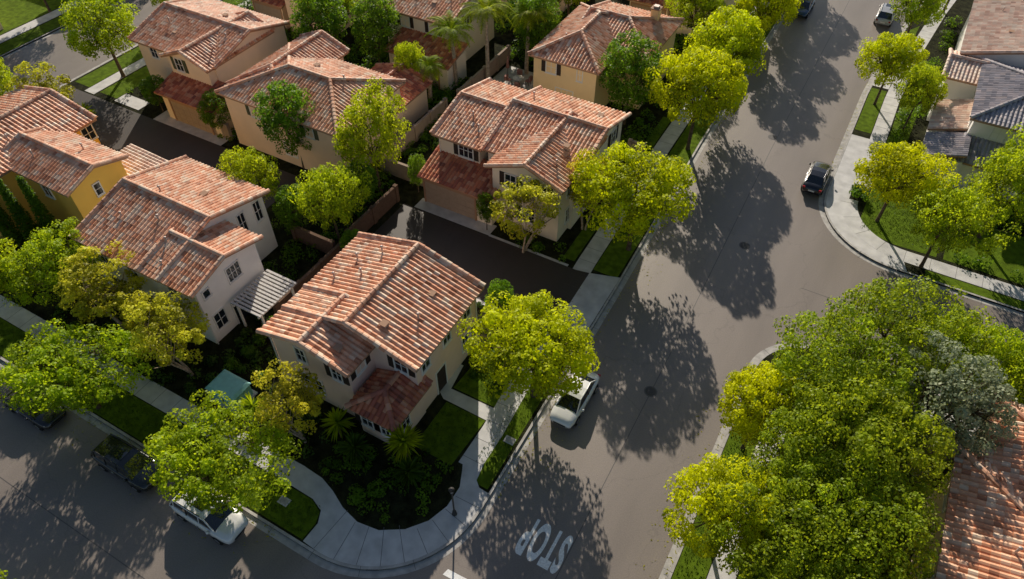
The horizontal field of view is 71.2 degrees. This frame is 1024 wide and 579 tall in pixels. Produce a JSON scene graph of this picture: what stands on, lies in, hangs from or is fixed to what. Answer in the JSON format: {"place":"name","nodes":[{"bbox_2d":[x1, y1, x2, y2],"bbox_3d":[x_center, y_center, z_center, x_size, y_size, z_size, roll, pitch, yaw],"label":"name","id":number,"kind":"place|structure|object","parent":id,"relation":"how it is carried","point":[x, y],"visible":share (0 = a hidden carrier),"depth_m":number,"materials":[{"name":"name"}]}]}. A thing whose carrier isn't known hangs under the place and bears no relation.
{"place":"outdoors","nodes":[
{"label":"outdoors","id":0,"kind":"place"},
{"bbox_2d":[56,85,588,317],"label":"alley driveway","id":1,"kind":"structure","parent":0,"point":[486,259],"depth_m":59.04,"materials":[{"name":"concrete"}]},
{"bbox_2d":[0,0,1023,578],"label":"road","id":2,"kind":"structure","parent":0,"point":[740,298],"depth_m":48.39,"materials":[{"name":"asphalt"}]},
{"bbox_2d":[0,380,66,430],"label":"parked car","id":3,"kind":"object","parent":2,"relation":"on","point":[42,422],"visible":0.45,"depth_m":46.00,"materials":[{"name":"black paint"}]},
{"bbox_2d":[0,131,126,238],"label":"walls","id":4,"kind":"structure","parent":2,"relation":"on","point":[81,202],"depth_m":56.51,"materials":[{"name":"yellow paint"}]},
{"bbox_2d":[0,85,167,195],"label":"roof tiles","id":5,"kind":"object","parent":4,"relation":"on","point":[63,162],"visible":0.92,"depth_m":57.67,"materials":[{"name":"tile"}]},
{"bbox_2d":[90,433,160,492],"bbox_3d":[-23.483,10.505,43.703,4.730,1.843,2.166,22,51,19],"label":"parked suv","id":6,"kind":"object","parent":2,"relation":"on","point":[122,459],"visible":0.88,"depth_m":43.12,"materials":[{"name":"black paint"},{"name":"glass"}]},
{"bbox_2d":[94,197,277,342],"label":"walls","id":7,"kind":"structure","parent":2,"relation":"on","point":[250,258],"depth_m":50.77,"materials":[{"name":"white paint"}]},
{"bbox_2d":[68,155,270,297],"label":"roof tiles","id":8,"kind":"object","parent":7,"relation":"on","point":[178,204],"visible":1,"depth_m":50.24,"materials":[{"name":"tile"}]},
{"bbox_2d":[99,185,265,343],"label":"windows and doors","id":9,"kind":"structure","parent":7,"relation":"attached to","point":[233,271],"depth_m":50.55,"materials":[{"name":"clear glass"}]},
{"bbox_2d":[169,491,248,544],"bbox_3d":[-17.616,12.872,41.497,4.730,1.843,2.166,22,51,19],"label":"parked suv","id":10,"kind":"object","parent":2,"relation":"on","point":[228,526],"visible":0.58,"depth_m":40.79,"materials":[{"name":"white paint"}]},
{"bbox_2d":[138,26,287,137],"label":"walls","id":11,"kind":"structure","parent":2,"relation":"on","point":[240,63],"depth_m":69.49,"materials":[{"name":"beige paint"}]},
{"bbox_2d":[148,13,228,134],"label":"windows and doors","id":12,"kind":"structure","parent":11,"relation":"attached to","point":[186,114],"depth_m":68.24,"materials":[{"name":"beige"}]},
{"bbox_2d":[127,0,289,114],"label":"roof tiles","id":13,"kind":"object","parent":11,"relation":"on","point":[200,26],"visible":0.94,"depth_m":68.81,"materials":[{"name":"tile"}]},
{"bbox_2d":[224,58,428,181],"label":"walls","id":14,"kind":"structure","parent":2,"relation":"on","point":[250,133],"depth_m":64.46,"materials":[{"name":"beige paint"}]},
{"bbox_2d":[214,30,432,134],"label":"roof tiles","id":15,"kind":"object","parent":14,"relation":"on","point":[302,71],"visible":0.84,"depth_m":63.13,"materials":[{"name":"tile"}]},
{"bbox_2d":[386,0,493,90],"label":"walls","id":16,"kind":"structure","parent":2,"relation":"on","point":[447,78],"depth_m":74.68,"materials":[{"name":"beige paint"}]},
{"bbox_2d":[380,0,469,68],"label":"roof tiles","id":17,"kind":"object","parent":16,"relation":"on","point":[423,9],"visible":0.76,"depth_m":73.11,"materials":[{"name":"tile"}]},
{"bbox_2d":[0,0,881,578],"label":"asphalt seam","id":18,"kind":"object","parent":2,"relation":"on","point":[624,444],"visible":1,"depth_m":45.80,"materials":[{"name":"asphalt"}]},
{"bbox_2d":[0,0,1023,578],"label":"curb","id":19,"kind":"structure","parent":2,"relation":"on","point":[434,556],"depth_m":46.40,"materials":[{"name":"concrete"}]},
{"bbox_2d":[515,519,572,573],"bbox_3d":[1.827,14.632,41.036,2.767,0.001,2.496,22,51,19],"label":"stop lettering marking","id":20,"kind":"object","parent":2,"relation":"on","point":[545,563],"visible":1,"depth_m":40.97,"materials":[{"name":"paint"}]},
{"bbox_2d":[549,371,600,428],"bbox_3d":[4.159,7.025,47.163,2.166,1.530,4.630,22,51,19],"label":"parked car","id":21,"kind":"object","parent":2,"relation":"on","point":[567,410],"visible":0.75,"depth_m":46.34,"materials":[{"name":"white paint"}]},
{"bbox_2d":[533,31,675,108],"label":"walls","id":22,"kind":"structure","parent":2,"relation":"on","point":[590,89],"depth_m":68.58,"materials":[{"name":"paint"}]},
{"bbox_2d":[527,0,684,73],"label":"roof tiles","id":23,"kind":"object","parent":22,"relation":"on","point":[588,27],"visible":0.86,"depth_m":69.02,"materials":[{"name":"tile"}]},
{"bbox_2d":[801,160,833,194],"bbox_3d":[26.938,-10.035,63.071,2.166,1.530,4.630,22,51,19],"label":"parked car","id":24,"kind":"object","parent":2,"relation":"on","point":[818,173],"visible":1,"depth_m":62.08,"materials":[{"name":"black paint"}]},
{"bbox_2d":[908,417,988,578],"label":"walls","id":25,"kind":"structure","parent":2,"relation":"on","point":[938,534],"depth_m":39.07,"materials":[{"name":"beige paint"}]},
{"bbox_2d":[935,392,1023,578],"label":"roof tiles","id":26,"kind":"object","parent":25,"relation":"on","point":[996,474],"visible":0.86,"depth_m":35.82,"materials":[{"name":"tile"}]},
{"bbox_2d":[913,12,1023,201],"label":"walls","id":27,"kind":"structure","parent":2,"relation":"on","point":[957,90],"depth_m":62.48,"materials":[{"name":"white paint"}]},
{"bbox_2d":[923,0,1023,169],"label":"roof tiles","id":28,"kind":"object","parent":27,"relation":"on","point":[1000,86],"visible":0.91,"depth_m":64.42,"materials":[{"name":"tile"}]},
{"bbox_2d":[0,0,1023,578],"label":"garden terrain","id":29,"kind":"structure","parent":0,"point":[404,512],"depth_m":52.81,"materials":[{"name":"plant"}]},
{"bbox_2d":[0,203,24,247],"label":"cypress tree","id":30,"kind":"object","parent":29,"relation":"on","point":[9,231],"visible":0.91,"depth_m":56.27,"materials":[{"name":"green plant"}]},
{"bbox_2d":[0,178,40,247],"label":"cypress tree","id":31,"kind":"object","parent":29,"relation":"on","point":[19,214],"visible":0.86,"depth_m":55.19,"materials":[{"name":"green plant"}]},
{"bbox_2d":[4,61,74,100],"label":"shade tree","id":32,"kind":"object","parent":29,"relation":"on","point":[63,91],"visible":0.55,"depth_m":64.58,"materials":[{"name":"green plant"}]},
{"bbox_2d":[15,175,69,245],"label":"cypress tree","id":33,"kind":"object","parent":29,"relation":"on","point":[45,218],"visible":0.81,"depth_m":54.91,"materials":[{"name":"green plant"}]},
{"bbox_2d":[0,216,102,307],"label":"shade tree","id":34,"kind":"object","parent":29,"relation":"on","point":[57,250],"visible":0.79,"depth_m":49.44,"materials":[{"name":"green plant"}]},
{"bbox_2d":[58,0,139,76],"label":"shade tree","id":35,"kind":"object","parent":29,"relation":"on","point":[112,18],"visible":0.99,"depth_m":70.16,"materials":[{"name":"green plant"}]},
{"bbox_2d":[53,239,146,329],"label":"eucalyptus tree","id":36,"kind":"object","parent":29,"relation":"on","point":[88,276],"visible":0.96,"depth_m":47.66,"materials":[{"name":"green plant"}]},
{"bbox_2d":[119,290,174,348],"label":"eucalyptus tree","id":37,"kind":"object","parent":29,"relation":"on","point":[129,325],"visible":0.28,"depth_m":46.99,"materials":[{"name":"green plant"}]},
{"bbox_2d":[123,291,210,375],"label":"eucalyptus tree","id":38,"kind":"object","parent":29,"relation":"on","point":[169,321],"visible":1,"depth_m":45.15,"materials":[{"name":"green plant"}]},
{"bbox_2d":[0,240,352,458],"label":"garden shrubs","id":39,"kind":"object","parent":29,"relation":"on","point":[212,358],"visible":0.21,"depth_m":49.38,"materials":[{"name":"green plant"}]},
{"bbox_2d":[89,260,272,382],"bbox_3d":[-22.211,-1.115,54.752,20.028,0.845,13.413,22,51,19],"label":"clipped hedge","id":40,"kind":"object","parent":29,"relation":"on","point":[248,350],"visible":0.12,"depth_m":49.37,"materials":[{"name":"green plant"}]},
{"bbox_2d":[196,88,231,129],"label":"upright tree","id":41,"kind":"object","parent":29,"relation":"on","point":[203,105],"visible":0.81,"depth_m":65.45,"materials":[{"name":"green plant"}]},
{"bbox_2d":[205,369,257,414],"bbox_3d":[-18.658,6.679,47.399,2.600,1.360,2.000,22,51,19],"label":"canopy","id":42,"kind":"object","parent":29,"relation":"on","point":[233,386],"visible":0.63,"depth_m":46.95,"materials":[{"name":"fabric"}]},
{"bbox_2d":[216,145,279,202],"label":"shade tree","id":43,"kind":"object","parent":29,"relation":"on","point":[249,164],"visible":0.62,"depth_m":56.06,"materials":[{"name":"green plant"}]},
{"bbox_2d":[230,269,296,338],"bbox_3d":[-17.603,1.125,51.689,2.800,2.660,3.820,22,51,19],"label":"pergola","id":44,"kind":"object","parent":29,"relation":"on","point":[266,275],"visible":0.92,"depth_m":50.72,"materials":[{"name":"white painted wood"}]},
{"bbox_2d":[251,79,315,168],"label":"upright tree","id":45,"kind":"object","parent":29,"relation":"on","point":[272,120],"visible":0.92,"depth_m":59.50,"materials":[{"name":"green plant"}]},
{"bbox_2d":[251,358,325,442],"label":"eucalyptus tree","id":46,"kind":"object","parent":29,"relation":"on","point":[306,405],"visible":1,"depth_m":41.56,"materials":[{"name":"green plant"}]},
{"bbox_2d":[272,184,310,229],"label":"upright tree","id":47,"kind":"object","parent":29,"relation":"on","point":[284,202],"visible":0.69,"depth_m":55.85,"materials":[{"name":"green plant"}]},
{"bbox_2d":[272,240,341,313],"bbox_3d":[-15.086,-0.799,54.180,0.340,1.840,8.040,22,51,19],"label":"timber fence","id":48,"kind":"object","parent":29,"relation":"on","point":[311,273],"visible":0.31,"depth_m":53.63,"materials":[{"name":"wood"}]},
{"bbox_2d":[290,222,335,253],"bbox_3d":[-15.792,-3.877,57.050,4.340,1.840,0.340,22,51,19],"label":"timber fence","id":49,"kind":"object","parent":29,"relation":"on","point":[325,245],"visible":0.68,"depth_m":56.87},
{"bbox_2d":[289,0,348,39],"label":"upright tree","id":50,"kind":"object","parent":29,"relation":"on","point":[336,17],"visible":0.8,"depth_m":71.36,"materials":[{"name":"green plant"}]},
{"bbox_2d":[285,159,374,240],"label":"shade tree","id":51,"kind":"object","parent":29,"relation":"on","point":[342,203],"visible":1,"depth_m":53.32,"materials":[{"name":"green plant"}]},
{"bbox_2d":[320,405,356,442],"bbox_3d":[-10.887,8.525,44.830,2.341,2.599,2.389,22,51,19],"label":"agave plant","id":52,"kind":"object","parent":29,"relation":"on","point":[334,419],"visible":0.98,"depth_m":44.38,"materials":[{"name":"green plant"}]},
{"bbox_2d":[336,428,372,469],"bbox_3d":[-9.662,9.710,43.929,2.533,2.300,2.498,22,51,19],"label":"agave plant","id":53,"kind":"object","parent":29,"relation":"on","point":[351,445],"visible":1,"depth_m":43.64,"materials":[{"name":"green plant"}]},
{"bbox_2d":[80,114,643,287],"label":"garden shrubs","id":54,"kind":"object","parent":29,"relation":"on","point":[420,148],"visible":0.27,"depth_m":58.45,"materials":[{"name":"green plant"}]},
{"bbox_2d":[332,75,410,192],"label":"shade tree","id":55,"kind":"object","parent":29,"relation":"on","point":[358,142],"visible":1,"depth_m":57.01,"materials":[{"name":"green plant"}]},
{"bbox_2d":[344,183,399,241],"bbox_3d":[-11.447,-6.140,59.161,0.340,1.840,6.740,22,51,19],"label":"timber fence","id":56,"kind":"object","parent":29,"relation":"on","point":[371,216],"visible":0.71,"depth_m":59.29,"materials":[{"name":"wood"}]},
{"bbox_2d":[272,301,476,443],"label":"walls","id":57,"kind":"structure","parent":29,"relation":"on","point":[450,354],"depth_m":45.67,"materials":[{"name":"beige paint"}]},
{"bbox_2d":[255,231,485,431],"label":"roof tiles","id":58,"kind":"object","parent":57,"relation":"on","point":[324,299],"visible":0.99,"depth_m":44.66,"materials":[{"name":"tile"}]},
{"bbox_2d":[269,245,478,437],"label":"windows and doors","id":59,"kind":"structure","parent":57,"relation":"attached to","point":[441,375],"depth_m":44.66,"materials":[{"name":"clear glass"}]},
{"bbox_2d":[349,0,400,62],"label":"upright tree","id":60,"kind":"object","parent":29,"relation":"on","point":[371,20],"visible":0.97,"depth_m":71.53,"materials":[{"name":"green plant"}]},
{"bbox_2d":[318,433,453,524],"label":"flower bed shrubs","id":61,"kind":"object","parent":29,"relation":"on","point":[356,497],"visible":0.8,"depth_m":43.35,"materials":[{"name":"green plant"}]},
{"bbox_2d":[383,423,423,462],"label":"fan palm","id":62,"kind":"object","parent":29,"relation":"on","point":[401,440],"visible":1,"depth_m":42.26,"materials":[{"name":"green plant"}]},
{"bbox_2d":[393,40,424,72],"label":"shade tree","id":63,"kind":"object","parent":29,"relation":"on","point":[406,56],"visible":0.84,"depth_m":68.99,"materials":[{"name":"green plant"}]},
{"bbox_2d":[391,455,427,491],"bbox_3d":[-6.261,10.930,43.313,2.351,1.668,2.309,22,51,19],"label":"agave plant","id":64,"kind":"object","parent":29,"relation":"on","point":[408,470],"visible":0.96,"depth_m":43.20,"materials":[{"name":"green plant"}]},
{"bbox_2d":[378,97,447,168],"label":"stucco wall","id":65,"kind":"structure","parent":29,"relation":"on","point":[419,127],"depth_m":67.45,"materials":[{"name":"paint"}]},
{"bbox_2d":[413,55,445,100],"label":"palm tree","id":66,"kind":"object","parent":29,"relation":"on","point":[427,62],"visible":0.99,"depth_m":68.89,"materials":[{"name":"green plant"}]},
{"bbox_2d":[424,10,474,87],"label":"palm tree","id":67,"kind":"object","parent":29,"relation":"on","point":[451,25],"visible":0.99,"depth_m":69.21,"materials":[{"name":"green plant"}]},
{"bbox_2d":[232,0,695,153],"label":"garden shrubs","id":68,"kind":"object","parent":29,"relation":"on","point":[440,92],"visible":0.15,"depth_m":76.55,"materials":[{"name":"green plant"}]},
{"bbox_2d":[456,44,510,94],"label":"stucco wall","id":69,"kind":"structure","parent":29,"relation":"on","point":[498,61],"depth_m":74.91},
{"bbox_2d":[484,278,513,323],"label":"upright tree","id":70,"kind":"object","parent":29,"relation":"on","point":[498,287],"visible":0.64,"depth_m":48.47,"materials":[{"name":"green plant"}]},
{"bbox_2d":[0,0,1023,578],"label":"lawn","id":71,"kind":"structure","parent":29,"relation":"on","point":[614,258],"depth_m":54.66,"materials":[{"name":"green plant"}]},
{"bbox_2d":[0,318,153,414],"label":"street tree","id":72,"kind":"object","parent":71,"relation":"on","point":[67,358],"visible":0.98,"depth_m":43.19,"materials":[{"name":"green plant"}]},
{"bbox_2d":[142,389,301,513],"bbox_3d":[-16.084,10.206,40.908,9.368,6.133,6.979,16,49,15],"label":"street tree","id":73,"kind":"object","parent":71,"relation":"on","point":[213,467],"visible":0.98,"depth_m":39.28,"materials":[{"name":"green plant"}]},
{"bbox_2d":[456,289,599,400],"bbox_3d":[1.145,4.267,45.248,8.002,7.894,8.917,-31,54,-25],"label":"street tree","id":74,"kind":"object","parent":71,"relation":"on","point":[525,352],"visible":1,"depth_m":42.91,"materials":[{"name":"green plant"}]},
{"bbox_2d":[571,140,697,250],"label":"street tree","id":75,"kind":"object","parent":71,"relation":"on","point":[638,211],"visible":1,"depth_m":51.88,"materials":[{"name":"green plant"}]},
{"bbox_2d":[642,44,748,149],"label":"street tree","id":76,"kind":"object","parent":71,"relation":"on","point":[712,71],"visible":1,"depth_m":60.60,"materials":[{"name":"green plant"}]},
{"bbox_2d":[683,4,767,97],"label":"street tree","id":77,"kind":"object","parent":71,"relation":"on","point":[737,38],"visible":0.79,"depth_m":65.00,"materials":[{"name":"green plant"}]},
{"bbox_2d":[662,452,791,574],"bbox_3d":[11.047,12.172,37.876,6.630,7.894,5.950,12,48,11],"label":"street tree","id":78,"kind":"object","parent":71,"relation":"on","point":[718,515],"visible":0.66,"depth_m":35.97,"materials":[{"name":"green plant"}]},
{"bbox_2d":[717,358,810,452],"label":"street tree","id":79,"kind":"object","parent":71,"relation":"on","point":[749,420],"visible":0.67,"depth_m":40.50,"materials":[{"name":"green plant"}]},
{"bbox_2d":[734,0,803,30],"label":"street tree","id":80,"kind":"object","parent":71,"relation":"on","point":[777,10],"visible":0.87,"depth_m":74.12,"materials":[{"name":"green plant"}]},
{"bbox_2d":[766,296,926,468],"bbox_3d":[18.625,6.327,41.440,8.357,10.660,10.202,3,47,3],"label":"tree","id":81,"kind":"object","parent":71,"relation":"on","point":[798,365],"visible":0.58,"depth_m":39.15,"materials":[{"name":"green plant"}]},
{"bbox_2d":[854,31,929,104],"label":"street tree","id":82,"kind":"object","parent":71,"relation":"on","point":[894,54],"visible":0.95,"depth_m":67.22,"materials":[{"name":"green plant"}]},
{"bbox_2d":[853,140,961,221],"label":"street tree","id":83,"kind":"object","parent":71,"relation":"on","point":[902,156],"visible":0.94,"depth_m":55.04,"materials":[{"name":"green plant"}]},
{"bbox_2d":[889,0,947,46],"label":"shade tree","id":84,"kind":"object","parent":71,"relation":"on","point":[916,10],"visible":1,"depth_m":75.28,"materials":[{"name":"green plant"}]},
{"bbox_2d":[493,66,533,90],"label":"patio paving","id":85,"kind":"structure","parent":29,"relation":"on","point":[502,73],"depth_m":75.32,"materials":[{"name":"concrete"}]},
{"bbox_2d":[457,0,515,78],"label":"palm tree","id":86,"kind":"object","parent":85,"relation":"on","point":[485,8],"visible":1,"depth_m":67.97,"materials":[{"name":"green plant"}]},
{"bbox_2d":[508,1,551,73],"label":"palm tree","id":87,"kind":"object","parent":85,"relation":"on","point":[527,15],"visible":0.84,"depth_m":70.68,"materials":[{"name":"green plant"}]},
{"bbox_2d":[488,174,561,252],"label":"eucalyptus tree","id":88,"kind":"object","parent":29,"relation":"on","point":[526,191],"visible":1,"depth_m":53.38,"materials":[{"name":"green plant"}]},
{"bbox_2d":[439,122,621,241],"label":"walls","id":89,"kind":"structure","parent":29,"relation":"on","point":[554,229],"depth_m":57.83,"materials":[{"name":"beige paint"}]},
{"bbox_2d":[422,91,618,225],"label":"windows and doors","id":90,"kind":"structure","parent":89,"relation":"attached to","point":[451,200],"depth_m":59.30,"materials":[{"name":"beige"}]},
{"bbox_2d":[417,77,631,201],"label":"roof tiles","id":91,"kind":"object","parent":89,"relation":"on","point":[501,117],"visible":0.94,"depth_m":58.40,"materials":[{"name":"tile"}]},
{"bbox_2d":[512,0,561,49],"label":"upright tree","id":92,"kind":"object","parent":29,"relation":"on","point":[544,29],"visible":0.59,"depth_m":71.96,"materials":[{"name":"green plant"}]},
{"bbox_2d":[566,149,610,229],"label":"eucalyptus tree","id":93,"kind":"object","parent":29,"relation":"on","point":[570,176],"visible":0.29,"depth_m":54.83,"materials":[{"name":"green plant"}]},
{"bbox_2d":[598,28,661,124],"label":"upright tree","id":94,"kind":"object","parent":29,"relation":"on","point":[639,66],"visible":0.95,"depth_m":64.68,"materials":[{"name":"green plant"}]},
{"bbox_2d":[663,0,726,42],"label":"shade tree","id":95,"kind":"object","parent":29,"relation":"on","point":[686,13],"visible":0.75,"depth_m":74.77,"materials":[{"name":"green plant"}]},
{"bbox_2d":[706,445,904,578],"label":"tree","id":96,"kind":"object","parent":29,"relation":"on","point":[826,544],"visible":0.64,"depth_m":33.71,"materials":[{"name":"green plant"}]},
{"bbox_2d":[742,391,916,557],"bbox_3d":[16.106,10.306,38.417,9.206,9.645,7.542,-32,55,-26],"label":"tree","id":97,"kind":"object","parent":29,"relation":"on","point":[778,423],"visible":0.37,"depth_m":36.18,"materials":[{"name":"green plant"}]},
{"bbox_2d":[760,451,945,578],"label":"tree","id":98,"kind":"object","parent":29,"relation":"on","point":[914,524],"visible":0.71,"depth_m":33.30,"materials":[{"name":"green plant"}]},
{"bbox_2d":[781,364,958,519],"bbox_3d":[18.483,9.031,38.919,9.108,10.659,8.211,7,47,6],"label":"tree","id":99,"kind":"object","parent":29,"relation":"on","point":[939,446],"visible":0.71,"depth_m":35.82,"materials":[{"name":"green plant"}]},
{"bbox_2d":[742,15,1023,578],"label":"garden shrubs","id":100,"kind":"object","parent":29,"relation":"on","point":[899,132],"visible":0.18,"depth_m":67.25,"materials":[{"name":"green plant"}]},
{"bbox_2d":[807,275,995,419],"bbox_3d":[22.896,4.286,43.687,10.948,10.153,8.969,-7,47,-7],"label":"tree","id":101,"kind":"object","parent":29,"relation":"on","point":[903,324],"visible":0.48,"depth_m":41.56,"materials":[{"name":"green plant"}]},
{"bbox_2d":[893,61,948,130],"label":"shade tree","id":102,"kind":"object","parent":29,"relation":"on","point":[930,92],"visible":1,"depth_m":64.54,"materials":[{"name":"green plant"}]},
{"bbox_2d":[889,329,1019,460],"bbox_3d":[24.098,6.978,40.914,6.843,10.561,6.839,0,47,0],"label":"olive tree","id":103,"kind":"object","parent":29,"relation":"on","point":[969,409],"visible":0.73,"depth_m":38.13,"materials":[{"name":"green plant"}]},
{"bbox_2d":[908,304,1012,380],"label":"shade tree","id":104,"kind":"object","parent":29,"relation":"on","point":[966,335],"visible":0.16,"depth_m":43.80,"materials":[{"name":"green plant"}]},
{"bbox_2d":[907,176,1021,267],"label":"shade tree","id":105,"kind":"object","parent":29,"relation":"on","point":[931,227],"visible":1,"depth_m":51.55,"materials":[{"name":"green plant"}]},
{"bbox_2d":[944,318,1023,411],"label":"shade tree","id":106,"kind":"object","parent":29,"relation":"on","point":[1016,345],"visible":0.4,"depth_m":42.23,"materials":[{"name":"green plant"}]},
{"bbox_2d":[963,146,1023,238],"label":"shade tree","id":107,"kind":"object","parent":29,"relation":"on","point":[1010,171],"visible":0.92,"depth_m":53.16,"materials":[{"name":"green plant"}]},
{"bbox_2d":[0,0,1023,578],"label":"pavement","id":108,"kind":"structure","parent":0,"point":[338,532],"depth_m":50.25,"materials":[{"name":"concrete"}]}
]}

